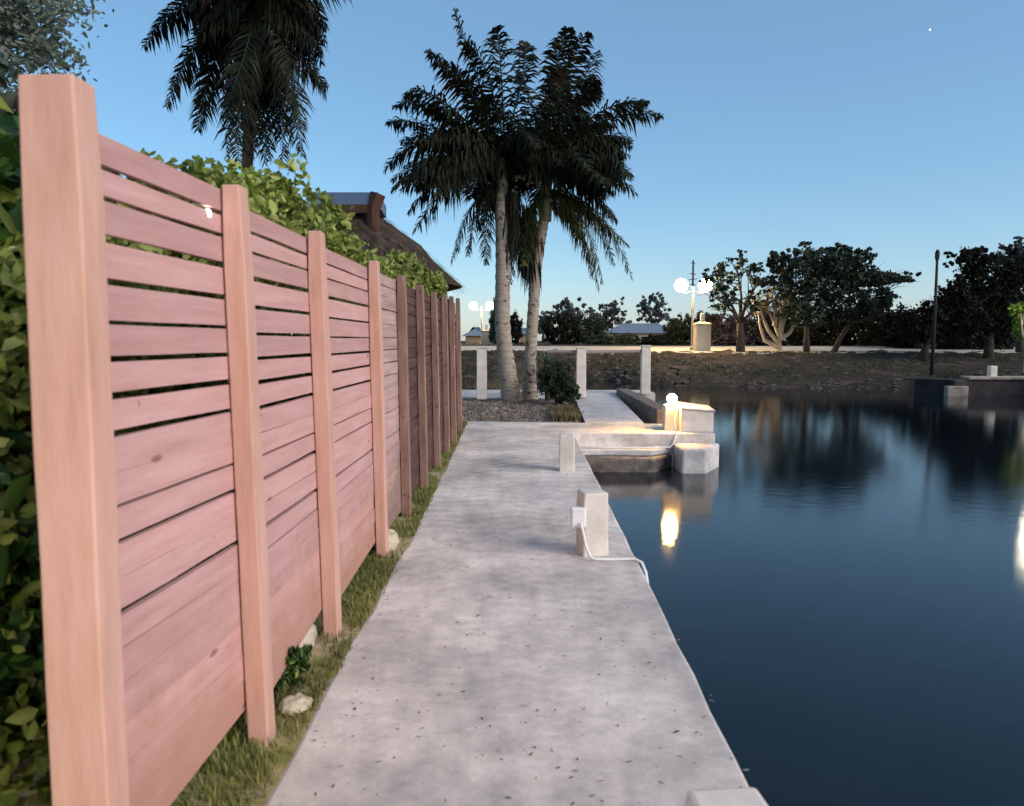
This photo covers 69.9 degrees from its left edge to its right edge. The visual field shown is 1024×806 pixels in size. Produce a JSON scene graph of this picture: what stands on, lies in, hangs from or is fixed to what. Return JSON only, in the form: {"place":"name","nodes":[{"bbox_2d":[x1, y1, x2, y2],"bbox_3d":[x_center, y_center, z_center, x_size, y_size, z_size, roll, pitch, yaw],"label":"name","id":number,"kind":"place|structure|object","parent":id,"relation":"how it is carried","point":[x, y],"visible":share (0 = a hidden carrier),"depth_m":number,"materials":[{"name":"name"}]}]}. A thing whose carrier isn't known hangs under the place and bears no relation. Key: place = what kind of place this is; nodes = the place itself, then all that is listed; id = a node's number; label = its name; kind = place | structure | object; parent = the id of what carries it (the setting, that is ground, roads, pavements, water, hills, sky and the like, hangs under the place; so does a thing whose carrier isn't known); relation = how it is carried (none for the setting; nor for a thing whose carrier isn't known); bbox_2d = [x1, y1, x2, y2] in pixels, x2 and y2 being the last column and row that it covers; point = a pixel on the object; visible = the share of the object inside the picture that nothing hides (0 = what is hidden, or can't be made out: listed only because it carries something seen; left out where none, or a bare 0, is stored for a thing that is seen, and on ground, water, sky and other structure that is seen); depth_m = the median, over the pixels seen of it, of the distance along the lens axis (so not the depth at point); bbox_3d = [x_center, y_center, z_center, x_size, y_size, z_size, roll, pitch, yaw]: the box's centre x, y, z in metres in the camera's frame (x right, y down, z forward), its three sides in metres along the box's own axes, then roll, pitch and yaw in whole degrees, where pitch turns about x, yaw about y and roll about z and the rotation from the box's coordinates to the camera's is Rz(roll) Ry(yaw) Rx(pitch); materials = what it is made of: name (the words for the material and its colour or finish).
{"place":"outdoors","nodes":[
{"label":"outdoors","id":0,"kind":"place"},
{"bbox_2d":[8,754,49,797],"bbox_3d":[-1.778,1.340,2.719,0.303,0.153,0.385,0,5,1],"label":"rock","id":1,"kind":"object","parent":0,"point":[27,762],"visible":0.09,"depth_m":2.60,"materials":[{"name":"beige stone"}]},
{"bbox_2d":[13,420,467,805],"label":"verge","id":2,"kind":"structure","parent":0,"point":[281,765],"depth_m":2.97,"materials":[{"name":"plant"}]},
{"bbox_2d":[0,63,19,243],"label":"garden bush","id":3,"kind":"object","parent":2,"relation":"on","point":[11,99],"visible":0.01,"depth_m":3.45,"materials":[{"name":"green plant"}]},
{"bbox_2d":[0,396,120,770],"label":"garden bush","id":4,"kind":"object","parent":2,"relation":"on","point":[23,553],"visible":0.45,"depth_m":2.33,"materials":[{"name":"green plant"}]},
{"bbox_2d":[0,96,135,457],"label":"garden bush","id":5,"kind":"object","parent":2,"relation":"on","point":[11,217],"visible":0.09,"depth_m":2.65,"materials":[{"name":"green plant"}]},
{"bbox_2d":[0,231,224,805],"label":"hedge shrub","id":6,"kind":"object","parent":2,"relation":"on","point":[15,382],"visible":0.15,"depth_m":2.38,"materials":[{"name":"green plant"}]},
{"bbox_2d":[119,148,277,579],"bbox_3d":[-1.768,-0.006,3.928,1.036,2.644,1.160,2,5,22],"label":"hedge shrub","id":7,"kind":"object","parent":2,"relation":"on","point":[257,203],"visible":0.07,"depth_m":3.75,"materials":[{"name":"green plant"}]},
{"bbox_2d":[18,74,461,805],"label":"slat fence","id":8,"kind":"object","parent":2,"relation":"on","point":[150,698],"visible":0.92,"depth_m":2.47,"materials":[{"name":"pink paint"}]},
{"bbox_2d":[206,153,331,521],"bbox_3d":[-1.716,-0.206,4.949,1.122,2.863,1.643,0,5,1],"label":"hedge shrub","id":9,"kind":"object","parent":2,"relation":"on","point":[279,190],"visible":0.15,"depth_m":4.79,"materials":[{"name":"green plant"}]},
{"bbox_2d":[274,643,312,694],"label":"weed clump","id":10,"kind":"object","parent":2,"relation":"on","point":[297,658],"visible":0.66,"depth_m":3.42,"materials":[{"name":"green plant"}]},
{"bbox_2d":[278,692,312,715],"bbox_3d":[-0.949,1.317,3.198,0.144,0.072,0.150,0,5,1],"label":"rock","id":11,"kind":"object","parent":2,"relation":"on","point":[294,701],"visible":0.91,"depth_m":3.16,"materials":[{"name":"beige stone"}]},
{"bbox_2d":[299,624,316,648],"bbox_3d":[-1.127,1.231,3.830,0.200,0.223,0.279,0,5,1],"label":"rock","id":12,"kind":"object","parent":2,"relation":"on","point":[310,637],"visible":0.1,"depth_m":3.80,"materials":[{"name":"beige stone"}]},
{"bbox_2d":[262,193,376,495],"bbox_3d":[-1.707,-0.310,6.149,1.127,2.869,1.873,0,5,1],"label":"hedge shrub","id":13,"kind":"object","parent":2,"relation":"on","point":[338,240],"visible":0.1,"depth_m":6.06,"materials":[{"name":"green plant"}]},
{"bbox_2d":[340,256,396,468],"bbox_3d":[-1.624,-0.249,7.295,1.000,2.551,1.525,0,5,1],"label":"hedge shrub","id":14,"kind":"object","parent":2,"relation":"on","point":[382,265],"visible":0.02,"depth_m":7.10,"materials":[{"name":"green plant"}]},
{"bbox_2d":[388,529,399,551],"bbox_3d":[-0.962,1.076,5.679,0.188,0.200,0.267,0,5,1],"label":"rock","id":15,"kind":"object","parent":2,"relation":"on","point":[393,540],"visible":0.33,"depth_m":5.61,"materials":[{"name":"beige stone"}]},
{"bbox_2d":[373,253,416,375],"bbox_3d":[-1.543,-0.374,8.315,0.927,2.623,1.473,0,5,1],"label":"hedge shrub","id":16,"kind":"object","parent":2,"relation":"on","point":[394,268],"visible":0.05,"depth_m":8.01,"materials":[{"name":"green plant"}]},
{"bbox_2d":[373,248,431,368],"bbox_3d":[-1.469,-0.567,9.385,0.809,2.830,1.942,0,5,1],"label":"hedge shrub","id":17,"kind":"object","parent":2,"relation":"on","point":[420,270],"visible":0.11,"depth_m":9.03,"materials":[{"name":"green plant"}]},
{"bbox_2d":[420,261,448,354],"bbox_3d":[-1.426,-0.797,11.870,0.867,2.868,2.356,0,5,1],"label":"hedge shrub","id":18,"kind":"object","parent":2,"relation":"on","point":[439,286],"visible":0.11,"depth_m":11.27,"materials":[{"name":"green plant"}]},
{"bbox_2d":[265,421,748,805],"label":"path","id":19,"kind":"structure","parent":0,"point":[507,685],"depth_m":3.55,"materials":[{"name":"concrete"}]},
{"bbox_2d":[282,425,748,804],"bbox_3d":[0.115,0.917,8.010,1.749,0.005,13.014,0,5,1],"label":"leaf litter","id":20,"kind":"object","parent":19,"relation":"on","point":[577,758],"visible":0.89,"depth_m":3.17,"materials":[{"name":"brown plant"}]},
{"bbox_2d":[559,433,574,471],"bbox_3d":[0.680,0.614,9.053,0.194,0.460,0.194,0,5,5],"label":"bollard","id":21,"kind":"object","parent":19,"relation":"on","point":[566,452],"visible":1,"depth_m":8.96,"materials":[{"name":"white paint"}]},
{"bbox_2d":[571,488,608,556],"bbox_3d":[0.562,0.903,5.506,0.296,0.485,0.221,-1,5,-13],"label":"bollard","id":22,"kind":"object","parent":19,"relation":"on","point":[589,511],"visible":0.98,"depth_m":5.43,"materials":[{"name":"white paint"}]},
{"bbox_2d":[579,522,648,582],"bbox_3d":[0.773,1.316,5.328,0.559,0.874,0.188,3,6,32],"label":"conduit","id":23,"kind":"object","parent":19,"relation":"on","point":[609,559],"visible":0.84,"depth_m":5.32,"materials":[{"name":"white plastic"}]},
{"bbox_2d":[663,393,678,430],"bbox_3d":[2.838,0.155,13.080,0.246,0.690,0.306,0,5,1],"label":"pier lamp","id":24,"kind":"object","parent":19,"relation":"on","point":[670,410],"visible":0.97,"depth_m":13.00,"materials":[{"name":"white paint"}]},
{"bbox_2d":[676,402,714,431],"bbox_3d":[3.261,0.242,13.068,0.595,0.498,0.505,0,5,1],"label":"dock box","id":25,"kind":"object","parent":19,"relation":"on","point":[692,417],"visible":0.88,"depth_m":12.85,"materials":[{"name":"white paint"}]},
{"bbox_2d":[685,787,767,805],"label":"bollard","id":26,"kind":"object","parent":19,"relation":"on","point":[748,796],"visible":1,"depth_m":1.81,"materials":[{"name":"white paint"}]},
{"bbox_2d":[0,0,1023,340],"label":"sky","id":27,"kind":"structure","parent":0,"point":[862,124],"materials":[{"name":"blue"}]},
{"bbox_2d":[463,375,583,421],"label":"dry grass","id":28,"kind":"structure","parent":0,"point":[561,413],"depth_m":15.63,"materials":[{"name":"green plant"}]},
{"bbox_2d":[528,349,560,400],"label":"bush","id":29,"kind":"object","parent":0,"point":[547,397],"visible":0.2,"depth_m":19.60,"materials":[{"name":"green plant"}]},
{"bbox_2d":[455,346,1016,354],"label":"road","id":30,"kind":"structure","parent":0,"point":[659,349],"depth_m":50.26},
{"bbox_2d":[692,313,711,350],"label":"gate pillar","id":31,"kind":"structure","parent":30,"relation":"on","point":[702,335],"depth_m":46.37,"materials":[{"name":"white paint"}]},
{"bbox_2d":[456,341,1023,422],"bbox_3d":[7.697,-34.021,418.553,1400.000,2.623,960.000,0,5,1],"label":"ground","id":32,"kind":"structure","parent":0,"point":[879,377],"depth_m":38.82,"materials":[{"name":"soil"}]},
{"bbox_2d":[0,0,113,111],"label":"shade tree","id":33,"kind":"object","parent":32,"relation":"on","point":[37,46],"visible":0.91,"depth_m":5.24,"materials":[{"name":"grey plant"}]},
{"bbox_2d":[138,0,352,170],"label":"palm tree","id":34,"kind":"object","parent":32,"relation":"on","point":[254,49],"visible":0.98,"depth_m":21.00,"materials":[{"name":"green plant"}]},
{"bbox_2d":[347,214,466,296],"bbox_3d":[-3.028,-1.490,13.172,4.628,4.033,5.072,0,5,1],"label":"thatched hut","id":35,"kind":"object","parent":32,"relation":"on","point":[388,237],"visible":0.19,"depth_m":12.19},
{"bbox_2d":[310,191,385,232],"bbox_3d":[-2.695,-1.485,12.480,1.241,4.042,0.780,0,5,1],"label":"lean to roof","id":36,"kind":"object","parent":35,"relation":"attached to","point":[371,205],"visible":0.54,"depth_m":12.01,"materials":[{"name":"grey metal"}]},
{"bbox_2d":[462,327,480,342],"bbox_3d":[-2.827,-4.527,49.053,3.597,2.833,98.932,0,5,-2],"label":"house","id":37,"kind":"structure","parent":32,"relation":"on","point":[473,335],"depth_m":91.74,"materials":[{"name":"grey glass"}]},
{"bbox_2d":[467,339,474,342],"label":"window","id":38,"kind":"structure","parent":37,"relation":"in","point":[468,340],"depth_m":91.72,"materials":[{"name":"grey glass"}]},
{"bbox_2d":[469,302,492,343],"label":"street lamp","id":39,"kind":"object","parent":32,"relation":"on","point":[473,305],"visible":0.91,"depth_m":75.24,"materials":[{"name":"grey metal"}]},
{"bbox_2d":[481,325,491,343],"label":"gate pillar","id":40,"kind":"structure","parent":32,"relation":"on","point":[484,336],"depth_m":72.26,"materials":[{"name":"white paint"}]},
{"bbox_2d":[488,297,496,343],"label":"thicket","id":41,"kind":"object","parent":32,"relation":"on","point":[492,332],"visible":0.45,"depth_m":67.93,"materials":[{"name":"green plant"}]},
{"bbox_2d":[510,309,524,343],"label":"thicket","id":42,"kind":"object","parent":32,"relation":"on","point":[516,324],"visible":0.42,"depth_m":69.35,"materials":[{"name":"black plant"}]},
{"bbox_2d":[462,397,578,422],"bbox_3d":[-0.871,0.270,17.530,4.620,0.285,5.930,0,5,1],"label":"mulch bed","id":43,"kind":"object","parent":32,"relation":"on","point":[491,415],"visible":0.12,"depth_m":16.51,"materials":[{"name":"brown wood"}]},
{"bbox_2d":[476,347,487,398],"bbox_3d":[-0.813,-0.805,19.787,0.294,1.405,0.294,0,5,1],"label":"dock post","id":44,"kind":"object","parent":43,"relation":"on","point":[481,372],"visible":1,"depth_m":19.66,"materials":[{"name":"white paint"}]},
{"bbox_2d":[383,7,608,401],"bbox_3d":[-0.413,-5.034,19.346,6.158,10.131,3.834,0,5,1],"label":"palm tree","id":45,"kind":"object","parent":43,"relation":"on","point":[463,159],"visible":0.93,"depth_m":18.83,"materials":[{"name":"green plant"}]},
{"bbox_2d":[535,357,582,404],"bbox_3d":[1.191,-0.549,18.605,1.216,1.292,1.461,0,5,1],"label":"bush","id":46,"kind":"object","parent":43,"relation":"on","point":[559,385],"visible":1,"depth_m":18.32,"materials":[{"name":"green plant"}]},
{"bbox_2d":[472,26,663,399],"bbox_3d":[1.383,-4.980,19.820,5.436,9.882,3.841,0,5,1],"label":"palm tree","id":47,"kind":"object","parent":43,"relation":"on","point":[571,210],"visible":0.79,"depth_m":19.42,"materials":[{"name":"green plant"}]},
{"bbox_2d":[519,328,525,342],"bbox_3d":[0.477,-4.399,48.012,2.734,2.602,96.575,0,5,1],"label":"house","id":48,"kind":"structure","parent":32,"relation":"on","point":[522,339],"depth_m":89.61,"materials":[{"name":"white"}]},
{"bbox_2d":[538,311,550,342],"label":"tree","id":49,"kind":"object","parent":32,"relation":"on","point":[543,318],"visible":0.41,"depth_m":104.03,"materials":[{"name":"green plant"}]},
{"bbox_2d":[462,390,654,400],"bbox_3d":[1.054,0.419,22.000,6.503,1.430,3.011,0,5,1],"label":"seawall cap","id":50,"kind":"object","parent":32,"relation":"on","point":[491,394],"visible":0.13,"depth_m":22.00,"materials":[{"name":"concrete"}]},
{"bbox_2d":[640,345,651,393],"bbox_3d":[3.958,-0.991,21.733,0.294,1.445,0.294,0,5,1],"label":"dock post","id":51,"kind":"object","parent":50,"relation":"on","point":[645,368],"visible":1,"depth_m":21.61,"materials":[{"name":"white paint"}]},
{"bbox_2d":[547,349,641,353],"bbox_3d":[2.488,-1.464,20.858,3.146,0.105,0.547,-2,5,-24],"label":"handrail","id":52,"kind":"object","parent":51,"relation":"attached to","point":[593,351],"visible":1,"depth_m":20.59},
{"bbox_2d":[539,310,586,343],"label":"thicket","id":53,"kind":"object","parent":32,"relation":"on","point":[567,331],"visible":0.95,"depth_m":63.17,"materials":[{"name":"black plant"}]},
{"bbox_2d":[550,297,586,321],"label":"tree","id":54,"kind":"object","parent":32,"relation":"on","point":[566,304],"visible":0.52,"depth_m":103.99,"materials":[{"name":"green plant"}]},
{"bbox_2d":[573,309,608,343],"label":"thicket","id":55,"kind":"object","parent":32,"relation":"on","point":[589,325],"visible":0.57,"depth_m":66.92,"materials":[{"name":"green plant"}]},
{"bbox_2d":[575,394,642,422],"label":"dock deck","id":56,"kind":"structure","parent":32,"relation":"on","point":[605,408],"depth_m":16.89,"materials":[{"name":"concrete"}]},
{"bbox_2d":[576,347,586,397],"bbox_3d":[1.925,-0.862,20.454,0.294,1.405,0.294,0,5,1],"label":"dock post","id":57,"kind":"object","parent":56,"relation":"on","point":[581,367],"visible":0.87,"depth_m":20.32,"materials":[{"name":"white paint"}]},
{"bbox_2d":[616,388,662,423],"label":"wall","id":58,"kind":"structure","parent":56,"relation":"attached to","point":[644,409],"depth_m":17.26,"materials":[{"name":"grey concrete"}]},
{"bbox_2d":[588,296,631,330],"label":"tree","id":59,"kind":"object","parent":32,"relation":"on","point":[613,312],"visible":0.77,"depth_m":103.91,"materials":[{"name":"green plant"}]},
{"bbox_2d":[584,331,640,344],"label":"thicket","id":60,"kind":"object","parent":32,"relation":"on","point":[614,339],"visible":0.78,"depth_m":61.06,"materials":[{"name":"green plant"}]},
{"bbox_2d":[584,453,671,471],"bbox_3d":[1.922,1.419,12.435,1.674,1.060,0.614,0,5,1],"label":"seawall ledge","id":61,"kind":"object","parent":32,"relation":"on","point":[612,463],"visible":0.22,"depth_m":12.11,"materials":[{"name":"grey concrete"}]},
{"bbox_2d":[581,448,671,455],"bbox_3d":[1.927,0.830,12.517,1.680,0.099,0.350,0,5,1],"label":"seawall ledge","id":62,"kind":"object","parent":61,"relation":"on","point":[626,451],"visible":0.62,"depth_m":12.39,"materials":[{"name":"concrete"}]},
{"bbox_2d":[580,415,676,447],"bbox_3d":[2.012,0.504,12.547,1.719,0.540,0.242,-1,5,-8],"label":"conduit","id":63,"kind":"object","parent":62,"relation":"on","point":[643,447],"visible":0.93,"depth_m":12.53,"materials":[{"name":"white plastic"}]},
{"bbox_2d":[605,323,666,341],"bbox_3d":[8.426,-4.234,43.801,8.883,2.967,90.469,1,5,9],"label":"house","id":64,"kind":"structure","parent":32,"relation":"on","point":[640,330],"depth_m":82.12,"materials":[{"name":"grey metal"}]},
{"bbox_2d":[636,292,671,323],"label":"tree","id":65,"kind":"object","parent":32,"relation":"on","point":[656,310],"visible":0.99,"depth_m":103.49,"materials":[{"name":"green plant"}]},
{"bbox_2d":[641,333,680,344],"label":"thicket","id":66,"kind":"object","parent":32,"relation":"on","point":[662,339],"visible":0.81,"depth_m":59.04,"materials":[{"name":"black plant"}]},
{"bbox_2d":[662,313,690,344],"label":"thicket","id":67,"kind":"object","parent":32,"relation":"on","point":[680,329],"visible":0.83,"depth_m":60.80,"materials":[{"name":"green plant"}]},
{"bbox_2d":[688,260,696,345],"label":"utility pole","id":68,"kind":"object","parent":32,"relation":"on","point":[692,273],"visible":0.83,"depth_m":55.12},
{"bbox_2d":[674,279,711,349],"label":"street lamp","id":69,"kind":"object","parent":32,"relation":"on","point":[681,285],"visible":0.85,"depth_m":47.16,"materials":[{"name":"grey metal"}]},
{"bbox_2d":[673,443,718,473],"bbox_3d":[3.176,1.335,12.361,0.784,1.240,0.702,0,5,1],"label":"seawall ledge","id":70,"kind":"object","parent":32,"relation":"on","point":[698,458],"visible":0.45,"depth_m":12.02,"materials":[{"name":"concrete"}]},
{"bbox_2d":[694,310,722,341],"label":"thicket","id":71,"kind":"object","parent":32,"relation":"on","point":[709,318],"visible":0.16,"depth_m":59.31,"materials":[{"name":"green plant"}]},
{"bbox_2d":[695,249,776,351],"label":"tree","id":72,"kind":"object","parent":32,"relation":"on","point":[721,287],"visible":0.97,"depth_m":44.80,"materials":[{"name":"green plant"}]},
{"bbox_2d":[711,311,768,345],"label":"thicket","id":73,"kind":"object","parent":32,"relation":"on","point":[724,333],"visible":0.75,"depth_m":55.96,"materials":[{"name":"green plant"}]},
{"bbox_2d":[747,284,799,350],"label":"tree","id":74,"kind":"object","parent":32,"relation":"on","point":[778,339],"visible":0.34,"depth_m":46.88,"materials":[{"name":"beige plant"}]},
{"bbox_2d":[750,303,802,345],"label":"thicket","id":75,"kind":"object","parent":32,"relation":"on","point":[786,341],"visible":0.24,"depth_m":56.72,"materials":[{"name":"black plant"}]},
{"bbox_2d":[545,349,1020,389],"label":"bank stones","id":76,"kind":"object","parent":32,"relation":"on","point":[753,384],"visible":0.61,"depth_m":36.72,"materials":[{"name":"grey stone"}]},
{"bbox_2d":[754,241,866,351],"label":"tree","id":77,"kind":"object","parent":32,"relation":"on","point":[813,276],"visible":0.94,"depth_m":43.98,"materials":[{"name":"green plant"}]},
{"bbox_2d":[783,306,859,345],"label":"thicket","id":78,"kind":"object","parent":32,"relation":"on","point":[820,335],"visible":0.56,"depth_m":55.65,"materials":[{"name":"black plant"}]},
{"bbox_2d":[812,246,921,351],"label":"tree","id":79,"kind":"object","parent":32,"relation":"on","point":[866,305],"visible":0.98,"depth_m":43.79,"materials":[{"name":"green plant"}]},
{"bbox_2d":[827,301,908,345],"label":"thicket","id":80,"kind":"object","parent":32,"relation":"on","point":[864,332],"visible":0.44,"depth_m":54.59,"materials":[{"name":"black plant"}]},
{"bbox_2d":[872,301,937,348],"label":"thicket","id":81,"kind":"object","parent":32,"relation":"on","point":[888,337],"visible":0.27,"depth_m":50.94,"materials":[{"name":"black plant"}]},
{"bbox_2d":[929,249,939,375],"bbox_3d":[19.280,-4.108,33.424,0.185,5.713,0.185,-2,5,-21],"label":"utility pole","id":82,"kind":"object","parent":32,"relation":"on","point":[937,254],"visible":1,"depth_m":33.39,"materials":[{"name":"black wood"}]},
{"bbox_2d":[890,273,1003,360],"bbox_3d":[23.825,-4.705,40.311,5.678,4.862,2.728,0,5,1],"label":"tree","id":83,"kind":"object","parent":32,"relation":"on","point":[960,296],"visible":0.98,"depth_m":39.91,"materials":[{"name":"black plant"}]},
{"bbox_2d":[897,296,1015,349],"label":"thicket","id":84,"kind":"object","parent":32,"relation":"on","point":[954,344],"visible":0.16,"depth_m":48.35,"materials":[{"name":"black plant"}]},
{"bbox_2d":[909,377,1023,395],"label":"seawall","id":85,"kind":"object","parent":32,"relation":"on","point":[933,386],"visible":0.45,"depth_m":28.82,"materials":[{"name":"grey concrete"}]},
{"bbox_2d":[944,386,968,395],"bbox_3d":[17.463,-0.158,28.826,0.800,1.020,0.299,0,5,1],"label":"seawall patch","id":86,"kind":"object","parent":85,"relation":"attached to","point":[955,390],"visible":0.45,"depth_m":28.67,"materials":[{"name":"concrete"}]},
{"bbox_2d":[960,376,1023,379],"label":"seawall cap","id":87,"kind":"object","parent":85,"relation":"on","point":[993,378],"visible":1,"depth_m":28.70,"materials":[{"name":"concrete"}]},
{"bbox_2d":[987,366,996,376],"bbox_3d":[19.108,-1.264,29.151,0.265,0.430,0.263,0,5,1],"label":"bollard","id":88,"kind":"object","parent":87,"relation":"on","point":[991,371],"visible":1,"depth_m":29.04,"materials":[{"name":"white paint"}]},
{"bbox_2d":[939,245,1023,358],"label":"tree","id":89,"kind":"object","parent":32,"relation":"on","point":[976,267],"visible":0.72,"depth_m":40.62,"materials":[{"name":"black plant"}]},
{"bbox_2d":[989,236,1023,351],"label":"tree","id":90,"kind":"object","parent":32,"relation":"on","point":[1019,346],"visible":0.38,"depth_m":43.85,"materials":[{"name":"green plant"}]},
{"bbox_2d":[1007,293,1023,372],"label":"tree","id":91,"kind":"object","parent":32,"relation":"on","point":[1018,324],"visible":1,"depth_m":29.91,"materials":[{"name":"green plant"}]},
{"bbox_2d":[519,380,1023,805],"bbox_3d":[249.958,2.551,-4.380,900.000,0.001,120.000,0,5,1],"label":"water","id":92,"kind":"structure","parent":0,"point":[836,579],"depth_m":6.57,"materials":[{"name":"blue liquid"}]}
]}

